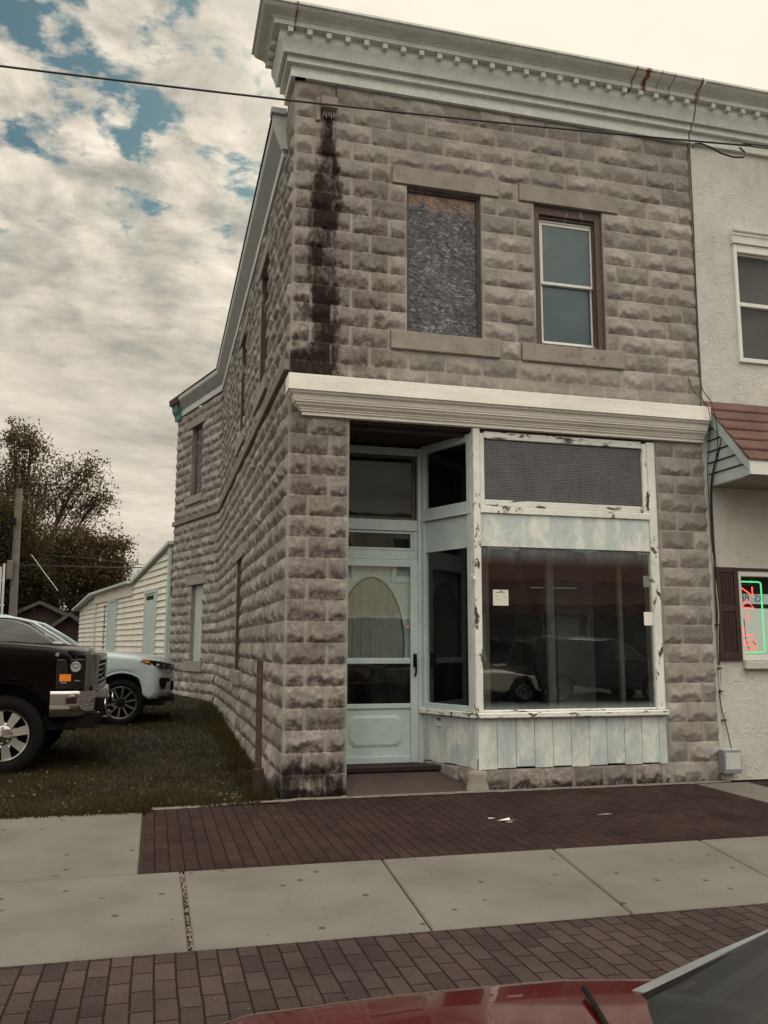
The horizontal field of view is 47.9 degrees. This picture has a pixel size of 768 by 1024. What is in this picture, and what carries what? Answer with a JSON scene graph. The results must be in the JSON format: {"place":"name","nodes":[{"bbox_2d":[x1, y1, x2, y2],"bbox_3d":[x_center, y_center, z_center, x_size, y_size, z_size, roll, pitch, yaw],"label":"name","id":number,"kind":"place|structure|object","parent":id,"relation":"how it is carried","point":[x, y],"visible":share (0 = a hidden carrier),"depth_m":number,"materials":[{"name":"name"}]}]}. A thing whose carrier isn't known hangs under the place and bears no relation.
{"place":"outdoors","nodes":[
{"label":"outdoors","id":0,"kind":"place"},
{"bbox_2d":[0,692,307,817],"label":"lawn","id":1,"kind":"structure","parent":0,"point":[161,760],"depth_m":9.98,"materials":[{"name":"plant"}]},
{"bbox_2d":[0,563,4,614],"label":"metal stand","id":2,"kind":"object","parent":1,"relation":"on","point":[2,579],"visible":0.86,"depth_m":27.93,"materials":[{"name":"paint"}]},
{"bbox_2d":[6,488,22,616],"bbox_3d":[-13.787,2.609,32.120,0.357,6.991,0.908,1,-9,-8],"label":"utility pole","id":3,"kind":"object","parent":1,"relation":"on","point":[12,572],"visible":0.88,"depth_m":32.10,"materials":[{"name":"grey wood"}]},
{"bbox_2d":[32,556,57,590],"bbox_3d":[-11.782,2.107,30.001,0.966,1.246,0.020,2,-9,-11],"label":"guy wire","id":4,"kind":"object","parent":3,"relation":"attached to","point":[45,574],"visible":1,"depth_m":29.99,"materials":[{"name":"paint"}]},
{"bbox_2d":[0,564,142,567],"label":"house wire","id":5,"kind":"object","parent":3,"relation":"attached to","point":[79,566],"visible":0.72,"depth_m":30.69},
{"bbox_2d":[0,482,73,616],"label":"tree","id":6,"kind":"object","parent":1,"relation":"on","point":[35,584],"visible":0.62,"depth_m":37.46,"materials":[{"name":"green plant"}]},
{"bbox_2d":[7,601,78,624],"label":"house","id":7,"kind":"structure","parent":1,"relation":"on","point":[46,613],"depth_m":37.13,"materials":[{"name":"brown wood"}]},
{"bbox_2d":[0,639,114,774],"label":"pickup truck","id":8,"kind":"object","parent":1,"relation":"on","point":[50,693],"visible":1,"depth_m":9.19,"materials":[{"name":"black paint"}]},
{"bbox_2d":[0,416,121,541],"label":"tree","id":9,"kind":"object","parent":1,"relation":"on","point":[29,444],"visible":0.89,"depth_m":47.29,"materials":[{"name":"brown plant"}]},
{"bbox_2d":[49,612,79,642],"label":"house","id":10,"kind":"structure","parent":1,"relation":"on","point":[67,624],"depth_m":33.04,"materials":[{"name":"brown wood"}]},
{"bbox_2d":[30,509,138,617],"bbox_3d":[-15.021,3.665,40.998,6.581,7.527,6.633,2,-9,-14],"label":"tree","id":11,"kind":"object","parent":1,"relation":"on","point":[90,579],"visible":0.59,"depth_m":39.92,"materials":[{"name":"green plant"}]},
{"bbox_2d":[0,614,174,725],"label":"silver suv","id":12,"kind":"object","parent":1,"relation":"on","point":[136,682],"visible":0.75,"depth_m":13.36,"materials":[{"name":"silver paint"},{"name":"black plastic"},{"name":"rubber"}]},
{"bbox_2d":[72,541,173,657],"bbox_3d":[-6.044,3.664,27.028,5.250,3.770,14.197,5,-10,-27],"label":"siding annex","id":13,"kind":"object","parent":1,"relation":"on","point":[133,614],"visible":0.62,"depth_m":23.05,"materials":[{"name":"paint"}]},
{"bbox_2d":[40,554,141,564],"bbox_3d":[-10.061,1.730,30.730,0.700,1.099,9.463,8,-12,-42],"label":"house wire","id":14,"kind":"object","parent":13,"relation":"attached to","point":[92,558],"visible":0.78,"depth_m":32.03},
{"bbox_2d":[105,598,118,650],"bbox_3d":[-8.150,3.927,25.795,0.072,2.660,1.530,5,-10,-27],"label":"door","id":15,"kind":"structure","parent":13,"relation":"in","point":[112,609],"depth_m":25.81,"materials":[{"name":"white paint"}]},
{"bbox_2d":[142,588,158,654],"bbox_3d":[-5.786,3.237,21.283,0.072,2.660,1.397,5,-10,-27],"label":"door","id":16,"kind":"structure","parent":13,"relation":"in","point":[150,596],"depth_m":21.30,"materials":[{"name":"white paint"}]},
{"bbox_2d":[1,698,250,814],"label":"fallen leaves","id":17,"kind":"object","parent":1,"relation":"on","point":[126,775],"visible":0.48,"depth_m":8.88,"materials":[{"name":"brown plant"}]},
{"bbox_2d":[210,790,241,799],"bbox_3d":[-1.385,2.644,8.057,0.430,0.029,0.533,2,-9,-14],"label":"rubble","id":18,"kind":"object","parent":1,"relation":"on","point":[227,794],"visible":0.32,"depth_m":8.09,"materials":[{"name":"grey stone"}]},
{"bbox_2d":[197,695,276,802],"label":"weeds","id":19,"kind":"object","parent":1,"relation":"on","point":[234,763],"visible":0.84,"depth_m":10.31,"materials":[{"name":"green plant"}]},
{"bbox_2d":[252,660,263,800],"bbox_3d":[-1.152,2.013,7.976,0.104,1.282,0.101,2,-9,-14],"label":"steel post","id":20,"kind":"object","parent":1,"relation":"on","point":[258,776],"visible":0.9,"depth_m":7.94,"materials":[{"name":"metal"}]},
{"bbox_2d":[168,0,721,798],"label":"shop building","id":21,"kind":"structure","parent":1,"relation":"on","point":[440,392],"depth_m":9.29,"materials":[{"name":"stone"}]},
{"bbox_2d":[193,585,202,660],"bbox_3d":[-3.893,2.362,18.402,0.065,1.616,0.686,6,-10,-32],"label":"wing window","id":22,"kind":"structure","parent":21,"relation":"in","point":[199,589],"depth_m":18.48,"materials":[{"name":"grey paint"}]},
{"bbox_2d":[194,426,203,494],"bbox_3d":[-4.038,-1.140,19.197,0.060,1.581,0.696,6,-10,-32],"label":"wing window","id":23,"kind":"structure","parent":21,"relation":"in","point":[199,438],"depth_m":19.35,"materials":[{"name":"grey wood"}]},
{"bbox_2d":[235,563,238,668],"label":"side window","id":24,"kind":"structure","parent":21,"relation":"in","point":[238,563],"depth_m":13.19,"materials":[{"name":"brown paint"}]},
{"bbox_2d":[240,345,246,432],"bbox_3d":[-2.248,-1.916,13.998,0.124,1.626,0.020,2,-9,-14],"label":"side window","id":25,"kind":"structure","parent":21,"relation":"in","point":[244,363],"depth_m":14.00,"materials":[{"name":"brown wood"}]},
{"bbox_2d":[260,277,268,382],"bbox_3d":[-1.560,-2.316,11.397,0.124,1.626,0.020,2,-9,-14],"label":"side window","id":26,"kind":"structure","parent":21,"relation":"in","point":[264,324],"depth_m":11.40,"materials":[{"name":"brown wood"}]},
{"bbox_2d":[347,566,409,657],"bbox_3d":[-0.114,1.569,9.203,0.945,2.120,0.059,2,-9,-14],"label":"inner door","id":27,"kind":"structure","parent":21,"relation":"in","point":[378,597],"depth_m":9.27,"materials":[{"name":"teal paint"}]},
{"bbox_2d":[346,558,417,764],"bbox_3d":[-0.069,1.557,9.111,0.905,2.127,0.091,2,-9,-14],"label":"storm door","id":28,"kind":"structure","parent":21,"relation":"in","point":[382,693],"depth_m":9.08,"materials":[{"name":"white metal"}]},
{"bbox_2d":[407,188,480,337],"bbox_3d":[0.616,-2.636,9.274,0.831,1.628,0.120,2,-9,-14],"label":"boarded window","id":29,"kind":"structure","parent":21,"relation":"in","point":[443,249],"depth_m":9.25,"materials":[{"name":"grey wood"}]},
{"bbox_2d":[419,433,476,718],"bbox_3d":[0.678,0.655,9.069,0.115,2.890,0.864,7,-11,-36],"label":"angled window","id":30,"kind":"structure","parent":21,"relation":"in","point":[447,527],"depth_m":9.16,"materials":[{"name":"teal paint"}]},
{"bbox_2d":[493,590,508,605],"bbox_3d":[1.187,0.870,8.782,0.167,0.160,0.004,2,-9,-14],"label":"paper notice","id":31,"kind":"object","parent":21,"relation":"attached to","point":[500,597],"visible":1,"depth_m":8.78,"materials":[{"name":"beige paper"}]},
{"bbox_2d":[533,205,604,349],"bbox_3d":[2.025,-2.578,9.628,0.828,1.626,0.140,2,-9,-14],"label":"sash window","id":32,"kind":"structure","parent":21,"relation":"in","point":[567,243],"depth_m":9.64,"materials":[{"name":"grey wood"}]},
{"bbox_2d":[477,431,669,718],"bbox_3d":[1.938,0.638,8.998,2.115,2.910,0.135,2,-9,-14],"label":"display window","id":33,"kind":"structure","parent":21,"relation":"in","point":[537,491],"depth_m":9.12,"materials":[{"name":"white paint"}]},
{"bbox_2d":[643,576,650,586],"bbox_3d":[2.811,0.744,9.241,0.085,0.120,0.003,2,-9,-14],"label":"grey card","id":34,"kind":"object","parent":21,"relation":"attached to","point":[646,581],"visible":1,"depth_m":9.24,"materials":[{"name":"grey paper"}]},
{"bbox_2d":[644,612,652,624],"bbox_3d":[2.805,1.133,9.170,0.100,0.140,0.004,2,-9,-14],"label":"white card","id":35,"kind":"object","parent":21,"relation":"attached to","point":[648,618],"visible":1,"depth_m":9.17,"materials":[{"name":"white paper"}]},
{"bbox_2d":[688,377,717,609],"bbox_3d":[3.494,-0.221,9.439,0.190,2.631,0.254,-2,-9,13],"label":"service cable","id":36,"kind":"object","parent":21,"relation":"attached to","point":[707,467],"visible":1,"depth_m":9.47,"materials":[{"name":"black rubber"}]},
{"bbox_2d":[0,779,767,966],"bbox_3d":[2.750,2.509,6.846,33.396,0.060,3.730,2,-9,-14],"label":"pavement","id":37,"kind":"structure","parent":0,"point":[54,870],"depth_m":4.97,"materials":[{"name":"concrete"}]},
{"bbox_2d":[0,798,263,819],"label":"weeds","id":38,"kind":"object","parent":37,"relation":"on","point":[76,814],"visible":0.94,"depth_m":7.16,"materials":[{"name":"green plant"}]},
{"bbox_2d":[180,873,193,949],"bbox_3d":[-1.074,2.141,4.700,0.061,0.012,1.423,2,-9,-14],"label":"joint debris","id":39,"kind":"object","parent":37,"relation":"on","point":[186,910],"visible":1,"depth_m":4.62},
{"bbox_2d":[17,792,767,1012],"bbox_3d":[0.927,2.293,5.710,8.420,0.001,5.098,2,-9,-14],"label":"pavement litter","id":40,"kind":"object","parent":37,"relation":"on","point":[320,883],"visible":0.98,"depth_m":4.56,"materials":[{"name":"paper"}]},
{"bbox_2d":[152,780,730,809],"bbox_3d":[0.789,2.696,8.301,5.855,0.022,0.226,3,-9,-16],"label":"mortar edge","id":41,"kind":"object","parent":37,"relation":"on","point":[381,795],"visible":0.98,"depth_m":8.26,"materials":[{"name":"grey concrete"}]},
{"bbox_2d":[686,79,767,779],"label":"stucco building","id":42,"kind":"structure","parent":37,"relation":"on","point":[730,205],"depth_m":9.88,"materials":[{"name":"paint"}]},
{"bbox_2d":[0,65,750,146],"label":"overhead wire","id":43,"kind":"object","parent":42,"relation":"attached to","point":[230,93],"visible":1,"depth_m":8.49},
{"bbox_2d":[692,143,745,157],"bbox_3d":[3.705,-4.009,9.564,0.678,0.157,0.047,2,-9,-13],"label":"wire loop","id":44,"kind":"object","parent":43,"relation":"hanging from","point":[719,152],"visible":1,"depth_m":9.56,"materials":[{"name":"black rubber"}]},
{"bbox_2d":[689,146,731,748],"bbox_3d":[3.625,-0.922,9.544,0.127,6.891,0.255,2,-9,-14],"label":"service cable","id":45,"kind":"object","parent":42,"relation":"attached to","point":[716,430],"visible":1,"depth_m":9.48,"materials":[{"name":"black rubber"}]},
{"bbox_2d":[710,438,721,664],"bbox_3d":[3.650,0.247,9.357,0.092,2.782,0.270,2,-9,-14],"label":"service cable","id":46,"kind":"object","parent":42,"relation":"attached to","point":[713,551],"visible":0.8,"depth_m":9.41,"materials":[{"name":"black rubber"}]},
{"bbox_2d":[712,553,720,688],"bbox_3d":[3.595,1.167,9.313,0.042,1.450,0.014,2,-9,-14],"label":"service cable","id":47,"kind":"object","parent":42,"relation":"attached to","point":[718,623],"visible":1,"depth_m":9.31,"materials":[{"name":"rubber"}]},
{"bbox_2d":[718,748,741,773],"bbox_3d":[3.631,2.613,9.066,0.210,0.247,0.108,2,-9,-14],"label":"utility box","id":48,"kind":"object","parent":42,"relation":"attached to","point":[730,761],"visible":1,"depth_m":9.02,"materials":[{"name":"grey paint"}]},
{"bbox_2d":[729,227,767,364],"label":"upper window","id":49,"kind":"structure","parent":42,"relation":"in","point":[750,276],"depth_m":10.17,"materials":[{"name":"white plastic"}]},
{"bbox_2d":[738,568,767,668],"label":"lower window","id":50,"kind":"structure","parent":42,"relation":"in","point":[754,626],"depth_m":9.64,"materials":[{"name":"white plastic"}]},
{"bbox_2d":[741,581,765,652],"bbox_3d":[4.039,1.158,9.553,0.352,0.790,0.033,2,-9,-14],"label":"neon sign","id":51,"kind":"object","parent":42,"relation":"hanging from","point":[748,649],"visible":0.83,"depth_m":9.54,"materials":[{"name":"green glass"}]},
{"bbox_2d":[743,143,767,146],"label":"overhead wire","id":52,"kind":"object","parent":42,"relation":"attached to","point":[755,144],"visible":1,"depth_m":9.70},
{"bbox_2d":[0,903,767,1023],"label":"brick pavement","id":53,"kind":"structure","parent":0,"point":[166,988],"depth_m":3.79,"materials":[{"name":"brown brick"}]},
{"bbox_2d":[0,0,767,609],"label":"sky","id":54,"kind":"structure","parent":0,"point":[125,208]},
{"bbox_2d":[142,784,767,874],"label":"brick pavement","id":55,"kind":"structure","parent":0,"point":[182,841],"depth_m":6.80,"materials":[{"name":"red brick"}]},
{"bbox_2d":[220,929,767,1023],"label":"red car","id":56,"kind":"object","parent":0,"point":[727,984],"visible":1,"depth_m":1.72,"materials":[{"name":"paint"}]},
{"bbox_2d":[497,763,643,768],"bbox_3d":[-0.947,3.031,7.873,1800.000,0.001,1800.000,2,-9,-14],"label":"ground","id":57,"kind":"structure","parent":0,"point":[565,766],"depth_m":13.03,"materials":[{"name":"grey concrete"}]},
{"bbox_2d":[744,780,767,786],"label":"brick pavement","id":58,"kind":"structure","parent":0,"point":[763,783],"depth_m":9.01,"materials":[{"name":"red brick"}]}
]}

